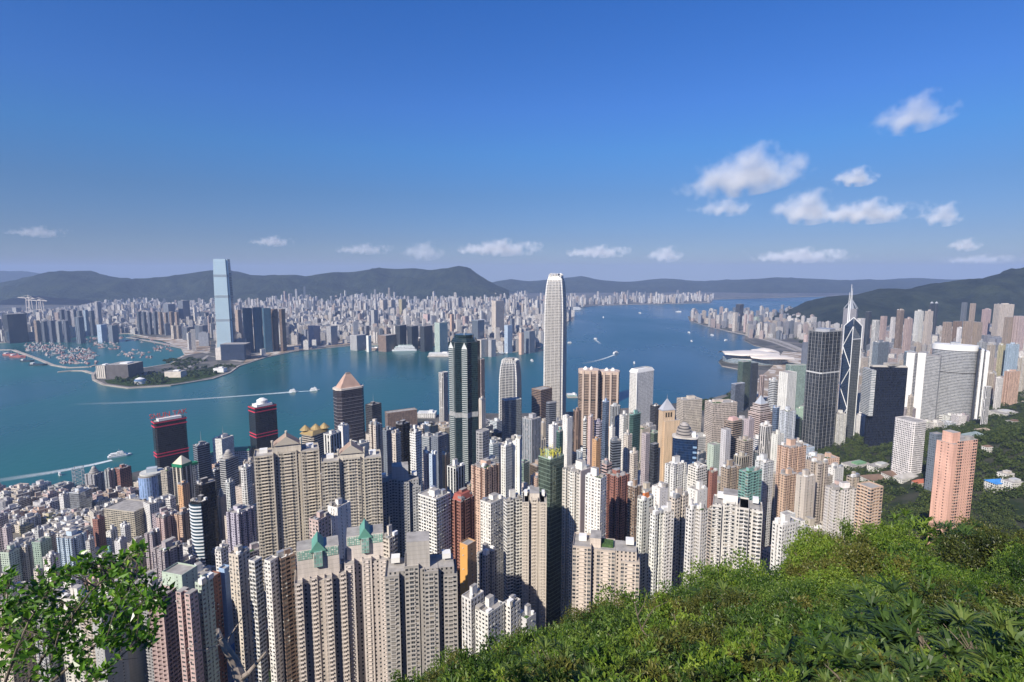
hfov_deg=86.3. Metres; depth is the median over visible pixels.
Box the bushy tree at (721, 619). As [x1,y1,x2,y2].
[674,610,764,648]
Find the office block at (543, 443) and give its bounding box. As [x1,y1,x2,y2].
[541,434,545,449]
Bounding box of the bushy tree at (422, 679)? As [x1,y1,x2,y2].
[405,671,426,681]
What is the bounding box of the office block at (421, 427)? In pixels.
[417,424,424,433]
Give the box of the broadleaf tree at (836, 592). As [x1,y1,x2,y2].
[821,576,908,612]
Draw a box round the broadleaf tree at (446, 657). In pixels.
[429,645,492,670]
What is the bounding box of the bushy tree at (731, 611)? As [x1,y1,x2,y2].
[688,599,776,629]
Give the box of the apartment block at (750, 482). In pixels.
[738,466,761,501]
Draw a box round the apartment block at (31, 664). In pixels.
[0,588,37,681]
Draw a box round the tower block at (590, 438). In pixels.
[587,414,592,466]
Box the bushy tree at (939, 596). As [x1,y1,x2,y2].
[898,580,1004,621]
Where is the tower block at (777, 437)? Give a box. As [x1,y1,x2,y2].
[770,429,783,471]
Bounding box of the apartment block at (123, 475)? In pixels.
[114,464,132,487]
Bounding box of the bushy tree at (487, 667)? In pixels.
[474,645,529,678]
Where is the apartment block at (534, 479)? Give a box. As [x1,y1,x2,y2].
[530,472,537,486]
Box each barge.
[2,351,18,355]
[9,353,25,357]
[20,357,34,361]
[29,360,47,365]
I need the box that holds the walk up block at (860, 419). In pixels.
[854,413,865,435]
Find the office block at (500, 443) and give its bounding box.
[499,442,504,493]
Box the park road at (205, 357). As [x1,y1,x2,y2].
[184,355,242,368]
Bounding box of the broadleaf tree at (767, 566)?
[758,558,781,578]
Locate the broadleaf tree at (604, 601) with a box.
[579,590,632,622]
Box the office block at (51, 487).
[42,486,56,492]
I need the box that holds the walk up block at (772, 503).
[769,471,775,544]
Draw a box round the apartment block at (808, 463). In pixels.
[805,456,817,469]
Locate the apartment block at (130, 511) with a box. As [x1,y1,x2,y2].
[104,498,145,538]
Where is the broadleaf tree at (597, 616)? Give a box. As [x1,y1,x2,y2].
[561,595,640,633]
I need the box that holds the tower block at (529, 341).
[524,330,534,352]
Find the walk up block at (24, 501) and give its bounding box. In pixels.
[13,495,31,507]
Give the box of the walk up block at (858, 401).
[856,393,860,413]
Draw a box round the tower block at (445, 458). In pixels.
[442,450,449,490]
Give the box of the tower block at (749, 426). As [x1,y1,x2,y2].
[743,415,753,438]
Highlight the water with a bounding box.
[0,296,829,486]
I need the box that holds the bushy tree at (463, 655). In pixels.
[439,647,497,679]
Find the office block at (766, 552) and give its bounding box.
[761,545,770,572]
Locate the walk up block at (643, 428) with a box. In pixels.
[639,425,649,460]
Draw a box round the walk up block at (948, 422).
[941,420,955,427]
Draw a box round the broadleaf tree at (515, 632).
[500,622,523,642]
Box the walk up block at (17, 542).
[10,537,28,546]
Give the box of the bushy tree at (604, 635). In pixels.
[567,627,660,665]
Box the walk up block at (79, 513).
[70,511,84,519]
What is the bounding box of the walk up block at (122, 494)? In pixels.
[118,486,128,498]
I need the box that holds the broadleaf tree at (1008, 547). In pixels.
[984,536,1023,578]
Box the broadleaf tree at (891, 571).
[847,554,933,607]
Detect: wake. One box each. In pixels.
[44,460,112,473]
[215,391,302,397]
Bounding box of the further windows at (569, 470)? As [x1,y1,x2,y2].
[562,470,573,612]
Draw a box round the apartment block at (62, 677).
[34,604,65,681]
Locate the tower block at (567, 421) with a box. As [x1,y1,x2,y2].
[562,414,572,466]
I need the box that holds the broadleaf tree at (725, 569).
[674,547,778,593]
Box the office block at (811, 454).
[805,451,818,465]
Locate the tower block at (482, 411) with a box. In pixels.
[479,396,485,428]
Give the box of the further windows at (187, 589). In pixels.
[185,589,189,680]
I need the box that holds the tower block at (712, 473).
[706,467,717,549]
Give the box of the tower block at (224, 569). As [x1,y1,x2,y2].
[219,564,234,681]
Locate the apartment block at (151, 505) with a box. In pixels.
[143,496,159,531]
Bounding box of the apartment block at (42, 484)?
[30,480,51,489]
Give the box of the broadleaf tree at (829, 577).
[774,557,866,605]
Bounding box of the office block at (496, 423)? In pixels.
[490,418,501,430]
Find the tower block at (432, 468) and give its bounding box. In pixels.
[429,450,436,487]
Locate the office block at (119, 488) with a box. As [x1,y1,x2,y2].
[113,485,125,491]
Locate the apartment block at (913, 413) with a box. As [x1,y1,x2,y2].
[904,407,915,416]
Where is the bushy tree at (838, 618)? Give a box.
[799,602,870,645]
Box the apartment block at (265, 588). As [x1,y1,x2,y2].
[263,549,296,665]
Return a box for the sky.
[0,0,1023,281]
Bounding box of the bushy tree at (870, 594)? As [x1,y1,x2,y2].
[844,585,897,615]
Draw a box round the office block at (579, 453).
[576,447,586,459]
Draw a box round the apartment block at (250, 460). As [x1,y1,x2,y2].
[243,456,255,497]
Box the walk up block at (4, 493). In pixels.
[0,490,13,498]
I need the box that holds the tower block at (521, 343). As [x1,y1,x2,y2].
[519,333,523,354]
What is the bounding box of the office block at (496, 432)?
[489,429,501,437]
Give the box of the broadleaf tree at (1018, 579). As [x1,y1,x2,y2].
[995,559,1023,597]
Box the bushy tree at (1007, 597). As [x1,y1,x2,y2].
[979,577,1023,610]
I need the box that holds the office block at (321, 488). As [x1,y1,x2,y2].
[320,473,322,505]
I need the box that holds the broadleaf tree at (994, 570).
[944,562,1018,584]
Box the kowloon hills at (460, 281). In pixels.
[0,266,508,303]
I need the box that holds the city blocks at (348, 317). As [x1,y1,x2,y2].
[0,287,1023,411]
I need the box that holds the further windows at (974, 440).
[933,440,976,528]
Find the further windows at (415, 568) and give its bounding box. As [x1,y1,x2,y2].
[386,568,456,681]
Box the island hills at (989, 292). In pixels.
[772,267,1023,327]
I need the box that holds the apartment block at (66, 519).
[58,514,81,524]
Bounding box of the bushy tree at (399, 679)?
[384,669,414,681]
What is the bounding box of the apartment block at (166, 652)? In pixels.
[149,585,182,681]
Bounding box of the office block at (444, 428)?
[439,423,449,452]
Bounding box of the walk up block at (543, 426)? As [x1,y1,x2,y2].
[541,418,545,437]
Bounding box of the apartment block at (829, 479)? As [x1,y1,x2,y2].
[827,474,832,484]
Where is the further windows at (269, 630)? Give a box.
[269,630,276,681]
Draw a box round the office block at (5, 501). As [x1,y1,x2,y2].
[0,496,13,511]
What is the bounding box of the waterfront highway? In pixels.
[754,335,801,351]
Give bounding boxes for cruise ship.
[392,343,416,350]
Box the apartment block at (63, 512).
[56,508,70,517]
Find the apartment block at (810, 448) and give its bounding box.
[804,443,814,452]
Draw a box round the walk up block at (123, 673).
[92,599,130,681]
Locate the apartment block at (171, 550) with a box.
[152,538,183,578]
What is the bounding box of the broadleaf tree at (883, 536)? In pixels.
[820,514,931,554]
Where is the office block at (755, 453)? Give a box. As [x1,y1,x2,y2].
[753,449,757,466]
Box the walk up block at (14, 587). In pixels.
[0,580,22,596]
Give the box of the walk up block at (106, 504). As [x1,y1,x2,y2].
[101,502,113,507]
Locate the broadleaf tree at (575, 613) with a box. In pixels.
[549,601,588,634]
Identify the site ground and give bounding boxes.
[244,341,349,362]
[757,351,800,399]
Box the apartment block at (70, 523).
[62,522,80,529]
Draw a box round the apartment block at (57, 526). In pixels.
[47,522,65,531]
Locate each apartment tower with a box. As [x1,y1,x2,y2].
[0,483,5,491]
[0,543,23,581]
[2,523,12,549]
[12,307,21,312]
[20,538,34,581]
[31,536,52,578]
[33,320,41,341]
[33,564,43,585]
[34,525,43,539]
[41,321,48,342]
[43,550,62,586]
[45,526,55,552]
[48,320,55,342]
[55,321,63,342]
[56,528,86,582]
[59,310,64,320]
[59,491,69,510]
[63,320,70,342]
[65,310,70,324]
[71,310,76,326]
[74,317,85,343]
[77,310,81,316]
[83,310,89,335]
[84,466,104,489]
[85,534,95,569]
[89,310,95,335]
[92,514,106,552]
[94,302,102,323]
[96,324,107,342]
[97,559,107,587]
[104,468,115,488]
[106,524,117,553]
[108,325,118,341]
[120,521,131,541]
[130,549,143,578]
[136,311,141,334]
[142,312,147,334]
[144,527,160,570]
[147,312,152,334]
[153,311,158,334]
[156,510,175,543]
[158,312,163,334]
[163,304,174,321]
[163,312,168,323]
[169,311,173,328]
[171,325,176,338]
[174,312,179,325]
[174,507,191,542]
[175,586,204,681]
[176,325,181,338]
[177,480,190,510]
[178,300,190,319]
[182,326,193,339]
[195,325,207,339]
[195,571,219,681]
[211,571,227,681]
[212,427,234,462]
[215,539,228,571]
[226,503,256,552]
[228,544,255,681]
[235,310,242,337]
[248,556,268,681]
[253,430,321,621]
[264,555,284,681]
[294,531,349,681]
[308,325,320,344]
[309,510,331,538]
[321,439,383,536]
[326,325,337,344]
[344,518,388,681]
[369,418,383,472]
[371,310,378,329]
[380,300,387,310]
[382,426,392,475]
[382,461,420,557]
[383,522,397,558]
[385,531,457,681]
[388,300,394,307]
[391,429,401,462]
[399,299,405,315]
[410,424,422,491]
[418,485,451,554]
[422,447,429,490]
[423,314,429,321]
[431,431,447,488]
[450,314,453,330]
[451,487,474,637]
[461,583,483,655]
[463,316,468,326]
[471,457,499,583]
[475,594,504,658]
[477,338,487,357]
[477,542,496,600]
[480,492,504,601]
[488,339,495,356]
[492,300,503,330]
[501,440,511,497]
[503,489,521,608]
[504,325,511,352]
[504,594,520,638]
[510,318,514,333]
[522,487,546,628]
[561,459,590,617]
[572,530,639,612]
[584,466,606,537]
[592,436,600,473]
[605,468,629,540]
[619,410,627,470]
[623,429,631,472]
[627,478,641,541]
[629,447,637,480]
[636,489,653,605]
[640,432,649,484]
[647,501,663,604]
[659,492,673,592]
[664,455,686,500]
[669,487,688,592]
[683,498,698,587]
[693,501,707,581]
[706,506,712,564]
[710,488,762,575]
[720,459,740,490]
[732,312,737,331]
[743,314,747,331]
[755,453,773,566]
[770,507,800,574]
[773,438,806,520]
[777,467,797,517]
[779,406,795,442]
[810,453,828,523]
[822,481,856,544]
[846,471,859,487]
[857,318,864,348]
[879,316,886,340]
[889,317,895,341]
[902,317,912,352]
[912,310,923,342]
[922,310,933,350]
[928,429,977,549]
[941,322,951,342]
[951,321,962,341]
[956,327,961,342]
[960,302,967,337]
[961,321,972,343]
[968,303,975,335]
[971,322,982,344]
[977,340,986,349]
[981,308,991,334]
[986,370,994,405]
[987,344,995,372]
[991,303,1014,342]
[993,376,1003,408]
[996,343,1005,376]
[1001,369,1020,405]
[1002,317,1013,344]
[1003,342,1019,375]
[1011,316,1023,350]
[1017,356,1023,402]
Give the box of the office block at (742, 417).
[738,415,744,436]
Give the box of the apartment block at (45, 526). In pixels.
[41,524,51,530]
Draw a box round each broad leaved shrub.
[436,653,492,681]
[437,675,456,681]
[449,663,513,681]
[477,659,571,681]
[496,663,557,681]
[541,651,603,681]
[570,643,613,667]
[570,648,667,681]
[584,655,651,681]
[589,676,630,681]
[604,659,677,681]
[611,631,679,672]
[614,655,674,680]
[658,632,747,681]
[664,664,722,681]
[668,656,739,681]
[676,672,711,681]
[702,638,762,678]
[725,642,794,680]
[726,658,814,681]
[742,644,835,681]
[748,615,853,674]
[797,654,849,676]
[818,677,853,681]
[831,648,926,681]
[833,634,908,674]
[852,637,919,666]
[902,620,1006,664]
[927,664,981,681]
[942,657,1023,681]
[973,651,1023,680]
[996,644,1023,673]
[997,672,1018,681]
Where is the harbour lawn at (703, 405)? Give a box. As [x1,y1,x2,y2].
[702,396,730,409]
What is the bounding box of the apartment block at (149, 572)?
[138,569,154,581]
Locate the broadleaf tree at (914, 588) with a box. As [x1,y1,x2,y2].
[891,574,974,609]
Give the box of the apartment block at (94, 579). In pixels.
[87,577,96,585]
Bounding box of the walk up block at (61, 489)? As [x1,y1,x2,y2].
[55,487,68,496]
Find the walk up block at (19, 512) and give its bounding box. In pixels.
[8,509,24,518]
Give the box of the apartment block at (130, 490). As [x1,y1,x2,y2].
[126,487,136,496]
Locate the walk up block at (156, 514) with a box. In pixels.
[152,506,171,527]
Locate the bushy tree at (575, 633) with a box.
[527,621,588,657]
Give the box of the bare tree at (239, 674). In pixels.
[181,610,266,681]
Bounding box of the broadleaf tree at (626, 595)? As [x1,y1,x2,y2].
[578,579,673,618]
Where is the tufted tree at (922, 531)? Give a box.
[886,507,946,555]
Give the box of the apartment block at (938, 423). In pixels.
[932,419,944,429]
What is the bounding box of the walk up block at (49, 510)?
[42,508,59,516]
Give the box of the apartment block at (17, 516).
[12,513,20,519]
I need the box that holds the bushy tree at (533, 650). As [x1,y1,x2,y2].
[522,628,588,666]
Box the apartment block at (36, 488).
[29,485,40,495]
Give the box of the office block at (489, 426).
[486,423,492,431]
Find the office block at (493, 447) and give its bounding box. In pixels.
[489,439,498,457]
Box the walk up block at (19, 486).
[11,483,29,491]
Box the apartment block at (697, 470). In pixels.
[687,461,707,490]
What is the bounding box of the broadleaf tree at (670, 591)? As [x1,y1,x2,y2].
[640,577,717,619]
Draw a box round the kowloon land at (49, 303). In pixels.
[0,292,860,388]
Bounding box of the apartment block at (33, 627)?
[31,602,57,681]
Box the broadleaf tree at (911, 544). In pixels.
[885,540,966,577]
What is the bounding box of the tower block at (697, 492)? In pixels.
[688,480,707,507]
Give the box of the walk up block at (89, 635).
[80,603,103,681]
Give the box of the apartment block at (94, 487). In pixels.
[84,484,98,492]
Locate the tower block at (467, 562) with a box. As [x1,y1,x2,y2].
[460,537,475,649]
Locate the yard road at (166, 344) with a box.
[126,337,210,352]
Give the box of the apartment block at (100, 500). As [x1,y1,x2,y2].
[93,496,108,506]
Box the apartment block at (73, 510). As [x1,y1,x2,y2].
[65,508,81,514]
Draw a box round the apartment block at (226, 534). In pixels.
[224,515,227,538]
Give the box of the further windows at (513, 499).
[504,499,521,608]
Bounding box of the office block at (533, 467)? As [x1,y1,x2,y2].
[530,459,537,474]
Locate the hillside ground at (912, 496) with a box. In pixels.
[0,402,1023,681]
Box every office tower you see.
[2,313,28,343]
[69,486,93,508]
[107,545,112,561]
[138,466,163,499]
[172,455,193,511]
[189,491,211,565]
[192,461,197,497]
[193,432,211,480]
[195,477,220,550]
[211,467,220,495]
[219,449,239,502]
[225,478,235,510]
[240,463,252,504]
[242,308,253,351]
[252,307,263,352]
[262,308,272,352]
[271,309,279,350]
[279,309,286,350]
[300,423,329,472]
[323,429,341,453]
[365,401,381,433]
[395,324,406,345]
[396,417,410,473]
[407,325,418,349]
[420,325,432,351]
[434,322,447,351]
[439,371,448,421]
[447,458,464,497]
[472,319,483,338]
[476,428,488,462]
[480,358,484,397]
[502,397,520,441]
[522,413,540,462]
[532,386,551,419]
[538,445,563,619]
[546,401,555,445]
[556,427,562,453]
[573,407,580,451]
[583,416,586,460]
[594,418,601,473]
[601,398,608,468]
[601,458,611,473]
[610,402,619,437]
[610,436,620,469]
[629,409,640,469]
[649,442,658,484]
[650,403,659,430]
[657,394,679,482]
[672,422,697,473]
[676,395,701,433]
[704,398,736,462]
[724,416,741,461]
[731,382,744,412]
[734,451,748,468]
[735,304,743,322]
[737,360,750,405]
[748,362,758,409]
[748,395,771,434]
[758,375,764,397]
[758,420,771,459]
[768,377,777,410]
[772,405,779,430]
[785,364,805,409]
[863,311,871,351]
[868,320,879,367]
[871,340,888,364]
[890,416,925,474]
[894,309,904,348]
[903,351,914,364]
[906,394,913,416]
[924,431,941,490]
[929,302,933,310]
[932,302,937,334]
[980,386,991,424]
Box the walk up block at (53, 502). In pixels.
[45,496,59,509]
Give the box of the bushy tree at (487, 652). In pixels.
[479,643,507,675]
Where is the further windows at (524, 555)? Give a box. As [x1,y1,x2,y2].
[524,555,544,619]
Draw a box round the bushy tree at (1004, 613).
[992,610,1023,636]
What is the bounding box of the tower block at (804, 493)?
[794,469,815,519]
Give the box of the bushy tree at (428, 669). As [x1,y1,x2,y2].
[394,652,469,681]
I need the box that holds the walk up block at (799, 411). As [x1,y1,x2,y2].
[796,405,803,419]
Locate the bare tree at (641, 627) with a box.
[631,593,667,635]
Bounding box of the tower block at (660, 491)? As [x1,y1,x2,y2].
[652,481,667,507]
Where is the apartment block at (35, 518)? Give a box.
[19,512,40,527]
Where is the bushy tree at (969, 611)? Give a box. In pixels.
[920,603,992,627]
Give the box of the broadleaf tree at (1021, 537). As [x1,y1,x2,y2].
[929,511,1023,568]
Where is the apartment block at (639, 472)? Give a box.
[638,470,640,483]
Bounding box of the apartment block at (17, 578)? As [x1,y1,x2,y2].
[0,572,20,584]
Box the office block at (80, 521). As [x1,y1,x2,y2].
[74,518,86,524]
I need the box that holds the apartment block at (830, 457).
[817,452,839,464]
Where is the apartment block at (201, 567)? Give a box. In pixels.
[194,561,210,577]
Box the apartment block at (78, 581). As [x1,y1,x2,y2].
[63,574,83,589]
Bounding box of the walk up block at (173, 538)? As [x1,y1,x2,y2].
[157,536,182,546]
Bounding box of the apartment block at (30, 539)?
[24,534,34,543]
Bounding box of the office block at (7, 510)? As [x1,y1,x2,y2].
[1,508,11,513]
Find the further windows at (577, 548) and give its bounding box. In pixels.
[572,548,634,612]
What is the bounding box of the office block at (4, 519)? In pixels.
[0,512,8,551]
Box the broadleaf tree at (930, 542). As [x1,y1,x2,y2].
[909,521,990,564]
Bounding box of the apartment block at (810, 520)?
[805,516,821,540]
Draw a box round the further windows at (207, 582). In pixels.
[207,582,214,679]
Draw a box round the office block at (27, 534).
[13,532,33,540]
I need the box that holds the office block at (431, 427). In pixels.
[424,421,437,433]
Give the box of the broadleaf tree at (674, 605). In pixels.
[639,587,701,628]
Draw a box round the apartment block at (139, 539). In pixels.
[127,536,146,571]
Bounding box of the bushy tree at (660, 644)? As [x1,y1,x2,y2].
[621,616,693,665]
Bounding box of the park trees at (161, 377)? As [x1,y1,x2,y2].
[115,337,802,404]
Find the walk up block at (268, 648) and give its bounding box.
[266,622,270,668]
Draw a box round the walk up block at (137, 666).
[111,582,146,681]
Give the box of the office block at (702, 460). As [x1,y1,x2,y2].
[699,458,706,464]
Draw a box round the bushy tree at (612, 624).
[599,603,707,653]
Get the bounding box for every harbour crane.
[18,295,33,312]
[30,297,46,310]
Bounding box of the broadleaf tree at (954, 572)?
[926,562,985,588]
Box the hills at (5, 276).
[0,271,40,282]
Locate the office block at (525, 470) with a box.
[522,458,529,484]
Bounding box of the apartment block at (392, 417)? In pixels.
[385,408,417,428]
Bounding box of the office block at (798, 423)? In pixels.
[794,414,801,439]
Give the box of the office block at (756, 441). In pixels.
[752,434,758,465]
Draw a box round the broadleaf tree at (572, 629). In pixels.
[529,618,602,642]
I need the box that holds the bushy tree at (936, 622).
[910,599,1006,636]
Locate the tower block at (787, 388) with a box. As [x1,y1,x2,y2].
[777,370,796,428]
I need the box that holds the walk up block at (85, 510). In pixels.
[79,507,92,513]
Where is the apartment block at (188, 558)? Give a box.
[183,553,195,564]
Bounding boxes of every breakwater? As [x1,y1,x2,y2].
[0,349,96,367]
[58,370,93,373]
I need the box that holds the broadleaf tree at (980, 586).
[956,566,1023,595]
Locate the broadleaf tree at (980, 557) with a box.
[912,523,1023,573]
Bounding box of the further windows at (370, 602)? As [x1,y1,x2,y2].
[355,602,385,681]
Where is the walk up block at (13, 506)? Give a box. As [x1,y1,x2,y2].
[2,503,21,509]
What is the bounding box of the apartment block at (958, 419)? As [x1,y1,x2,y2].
[951,413,965,426]
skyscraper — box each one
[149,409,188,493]
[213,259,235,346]
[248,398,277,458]
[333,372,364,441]
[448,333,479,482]
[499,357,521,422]
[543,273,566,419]
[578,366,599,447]
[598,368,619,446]
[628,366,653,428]
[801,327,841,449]
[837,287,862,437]
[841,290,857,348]
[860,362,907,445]
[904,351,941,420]
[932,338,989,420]
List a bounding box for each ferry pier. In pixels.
[417,410,437,417]
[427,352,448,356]
[566,392,577,397]
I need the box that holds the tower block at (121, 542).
[114,535,127,557]
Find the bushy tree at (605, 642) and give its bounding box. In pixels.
[530,633,619,670]
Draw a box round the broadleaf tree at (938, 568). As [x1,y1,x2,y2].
[891,541,999,584]
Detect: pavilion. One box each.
[164,370,186,377]
[213,367,226,372]
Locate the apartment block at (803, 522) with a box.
[797,518,811,541]
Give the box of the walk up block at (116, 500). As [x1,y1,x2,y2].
[111,498,122,502]
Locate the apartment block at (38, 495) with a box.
[31,491,41,504]
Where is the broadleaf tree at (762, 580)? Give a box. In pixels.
[723,562,786,597]
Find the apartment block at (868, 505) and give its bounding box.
[854,481,882,537]
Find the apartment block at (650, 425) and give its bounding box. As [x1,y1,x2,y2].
[641,421,655,429]
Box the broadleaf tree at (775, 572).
[750,547,845,581]
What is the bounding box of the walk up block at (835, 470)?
[828,462,843,482]
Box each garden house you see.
[841,460,870,470]
[860,474,883,481]
[867,461,888,471]
[881,471,896,479]
[894,472,917,483]
[911,479,924,487]
[960,431,982,435]
[981,445,992,452]
[983,478,1001,492]
[989,409,1017,415]
[996,470,1014,478]
[1001,477,1023,490]
[1005,419,1019,421]
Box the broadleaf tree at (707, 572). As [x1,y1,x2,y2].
[671,560,727,602]
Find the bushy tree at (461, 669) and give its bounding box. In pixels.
[430,646,526,680]
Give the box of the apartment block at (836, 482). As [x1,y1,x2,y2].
[831,479,841,484]
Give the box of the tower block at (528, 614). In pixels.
[520,603,535,635]
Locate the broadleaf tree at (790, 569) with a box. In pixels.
[781,547,850,580]
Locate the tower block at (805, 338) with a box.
[803,334,807,341]
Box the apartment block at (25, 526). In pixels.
[19,519,33,536]
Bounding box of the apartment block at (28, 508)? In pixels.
[21,505,35,513]
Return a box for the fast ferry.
[107,451,131,458]
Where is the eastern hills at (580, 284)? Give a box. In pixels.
[492,276,981,292]
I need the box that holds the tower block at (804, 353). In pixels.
[801,342,807,363]
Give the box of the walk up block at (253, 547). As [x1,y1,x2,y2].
[248,538,258,558]
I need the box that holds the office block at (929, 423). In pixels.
[925,419,933,429]
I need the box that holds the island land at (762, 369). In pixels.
[0,316,803,586]
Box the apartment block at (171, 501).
[165,495,176,509]
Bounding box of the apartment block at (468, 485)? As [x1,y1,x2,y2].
[465,481,470,490]
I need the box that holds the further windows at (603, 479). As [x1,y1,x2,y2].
[589,479,605,537]
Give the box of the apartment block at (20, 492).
[11,489,32,499]
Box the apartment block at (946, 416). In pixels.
[942,413,952,420]
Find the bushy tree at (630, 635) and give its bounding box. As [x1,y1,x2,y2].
[616,616,679,655]
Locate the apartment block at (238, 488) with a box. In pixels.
[235,483,255,503]
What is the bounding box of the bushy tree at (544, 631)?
[498,617,591,661]
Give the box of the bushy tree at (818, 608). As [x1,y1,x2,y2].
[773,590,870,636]
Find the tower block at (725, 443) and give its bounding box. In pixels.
[719,427,730,475]
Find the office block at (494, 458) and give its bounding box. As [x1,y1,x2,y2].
[489,455,498,461]
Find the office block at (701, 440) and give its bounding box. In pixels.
[696,432,705,450]
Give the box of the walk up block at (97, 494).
[92,490,103,499]
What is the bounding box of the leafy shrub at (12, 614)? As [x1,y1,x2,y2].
[0,529,177,681]
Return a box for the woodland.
[817,391,1023,546]
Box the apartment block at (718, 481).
[717,475,720,492]
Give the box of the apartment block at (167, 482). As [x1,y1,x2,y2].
[160,466,174,494]
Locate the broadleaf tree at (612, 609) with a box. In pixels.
[592,596,675,634]
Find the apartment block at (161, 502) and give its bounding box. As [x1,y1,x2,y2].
[156,494,163,507]
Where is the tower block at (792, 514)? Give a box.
[780,510,795,517]
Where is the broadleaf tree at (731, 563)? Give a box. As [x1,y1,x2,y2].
[704,553,757,585]
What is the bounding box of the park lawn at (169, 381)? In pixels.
[104,369,222,385]
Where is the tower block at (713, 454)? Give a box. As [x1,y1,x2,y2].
[707,442,719,474]
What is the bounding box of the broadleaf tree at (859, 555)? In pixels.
[803,531,917,586]
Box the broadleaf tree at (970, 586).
[951,578,1020,617]
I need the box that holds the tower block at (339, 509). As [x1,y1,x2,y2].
[328,494,350,558]
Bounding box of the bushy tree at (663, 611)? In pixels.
[643,590,720,629]
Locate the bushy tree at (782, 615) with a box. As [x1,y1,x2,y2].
[729,607,819,643]
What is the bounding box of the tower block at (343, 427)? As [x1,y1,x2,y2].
[338,422,349,446]
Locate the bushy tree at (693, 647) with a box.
[661,636,741,668]
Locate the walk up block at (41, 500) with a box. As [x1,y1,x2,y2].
[33,496,49,505]
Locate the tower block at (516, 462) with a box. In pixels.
[511,434,521,496]
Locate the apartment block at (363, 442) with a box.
[357,439,368,449]
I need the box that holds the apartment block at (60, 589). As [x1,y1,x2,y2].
[54,586,67,592]
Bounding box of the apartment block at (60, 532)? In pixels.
[56,525,83,536]
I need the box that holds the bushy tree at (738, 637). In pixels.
[692,619,770,661]
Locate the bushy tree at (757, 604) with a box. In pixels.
[715,599,775,622]
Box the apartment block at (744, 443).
[736,435,753,465]
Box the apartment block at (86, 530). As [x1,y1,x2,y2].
[76,525,88,539]
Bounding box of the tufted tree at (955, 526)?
[928,520,984,557]
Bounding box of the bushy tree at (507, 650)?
[481,642,517,662]
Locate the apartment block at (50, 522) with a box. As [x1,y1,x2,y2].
[47,516,63,525]
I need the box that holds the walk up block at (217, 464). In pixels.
[212,461,219,468]
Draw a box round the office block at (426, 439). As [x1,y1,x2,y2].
[422,432,434,458]
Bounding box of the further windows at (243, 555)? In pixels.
[233,555,251,679]
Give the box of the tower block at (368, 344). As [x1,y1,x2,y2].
[366,335,371,351]
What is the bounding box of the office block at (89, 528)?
[84,525,93,535]
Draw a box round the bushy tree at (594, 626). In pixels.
[573,607,643,643]
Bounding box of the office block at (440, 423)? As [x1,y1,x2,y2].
[435,421,445,426]
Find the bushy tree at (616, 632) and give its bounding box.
[587,614,642,644]
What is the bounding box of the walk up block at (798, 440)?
[795,437,803,444]
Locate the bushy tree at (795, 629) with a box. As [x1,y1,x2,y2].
[751,617,828,653]
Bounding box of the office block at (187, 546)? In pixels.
[183,538,192,554]
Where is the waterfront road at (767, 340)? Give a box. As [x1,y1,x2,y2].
[726,331,796,350]
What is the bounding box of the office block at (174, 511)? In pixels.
[167,507,177,535]
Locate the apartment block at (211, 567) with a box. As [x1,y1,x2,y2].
[205,565,215,570]
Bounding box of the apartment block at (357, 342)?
[350,334,365,350]
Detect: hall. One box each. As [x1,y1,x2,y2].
[105,361,143,378]
[134,377,145,384]
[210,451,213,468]
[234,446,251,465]
[719,348,794,364]
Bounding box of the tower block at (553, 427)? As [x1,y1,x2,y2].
[549,421,557,449]
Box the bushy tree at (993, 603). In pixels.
[963,595,1023,621]
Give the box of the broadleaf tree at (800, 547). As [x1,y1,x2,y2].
[777,520,871,583]
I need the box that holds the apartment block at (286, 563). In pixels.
[276,539,298,681]
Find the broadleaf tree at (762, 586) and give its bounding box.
[731,576,818,606]
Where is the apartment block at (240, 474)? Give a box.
[238,465,242,483]
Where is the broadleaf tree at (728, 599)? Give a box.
[679,583,773,620]
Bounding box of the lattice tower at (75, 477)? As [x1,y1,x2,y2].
[71,465,84,486]
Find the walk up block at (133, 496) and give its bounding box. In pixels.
[123,493,139,498]
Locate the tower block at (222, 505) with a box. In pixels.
[217,489,226,542]
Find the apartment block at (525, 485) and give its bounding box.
[522,482,529,490]
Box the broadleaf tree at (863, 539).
[787,525,886,569]
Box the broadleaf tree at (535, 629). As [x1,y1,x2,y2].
[504,619,557,640]
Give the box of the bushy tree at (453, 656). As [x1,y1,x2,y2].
[417,642,478,680]
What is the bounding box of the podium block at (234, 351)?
[215,342,250,359]
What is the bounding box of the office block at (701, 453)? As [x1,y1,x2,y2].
[697,449,705,460]
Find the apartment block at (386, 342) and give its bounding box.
[378,334,395,351]
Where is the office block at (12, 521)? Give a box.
[9,518,17,532]
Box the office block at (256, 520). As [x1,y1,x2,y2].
[251,503,257,541]
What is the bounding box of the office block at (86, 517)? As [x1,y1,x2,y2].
[84,512,89,521]
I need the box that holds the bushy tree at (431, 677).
[425,654,461,681]
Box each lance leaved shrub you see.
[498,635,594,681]
[568,662,617,681]
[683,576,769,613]
[719,612,775,647]
[758,621,844,667]
[760,631,946,681]
[776,649,859,681]
[797,610,865,649]
[812,603,873,629]
[818,609,872,644]
[839,573,906,610]
[844,572,983,669]
[853,547,940,583]
[853,669,908,681]
[854,668,924,681]
[863,671,892,681]
[877,600,1023,680]
[879,608,958,648]
[889,642,977,681]
[896,577,989,611]
[899,617,941,648]
[902,628,1005,646]
[918,643,976,672]
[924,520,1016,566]
[949,657,1003,681]
[956,630,997,647]
[963,644,1009,674]
[997,601,1023,630]
[1014,606,1023,629]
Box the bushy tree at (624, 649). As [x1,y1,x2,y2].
[577,642,679,666]
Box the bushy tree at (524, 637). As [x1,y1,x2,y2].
[473,623,540,657]
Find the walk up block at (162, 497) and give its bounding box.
[157,494,172,503]
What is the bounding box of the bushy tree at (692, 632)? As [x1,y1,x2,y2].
[664,612,742,658]
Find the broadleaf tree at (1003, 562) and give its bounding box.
[975,543,1023,581]
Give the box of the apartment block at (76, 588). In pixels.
[57,582,98,681]

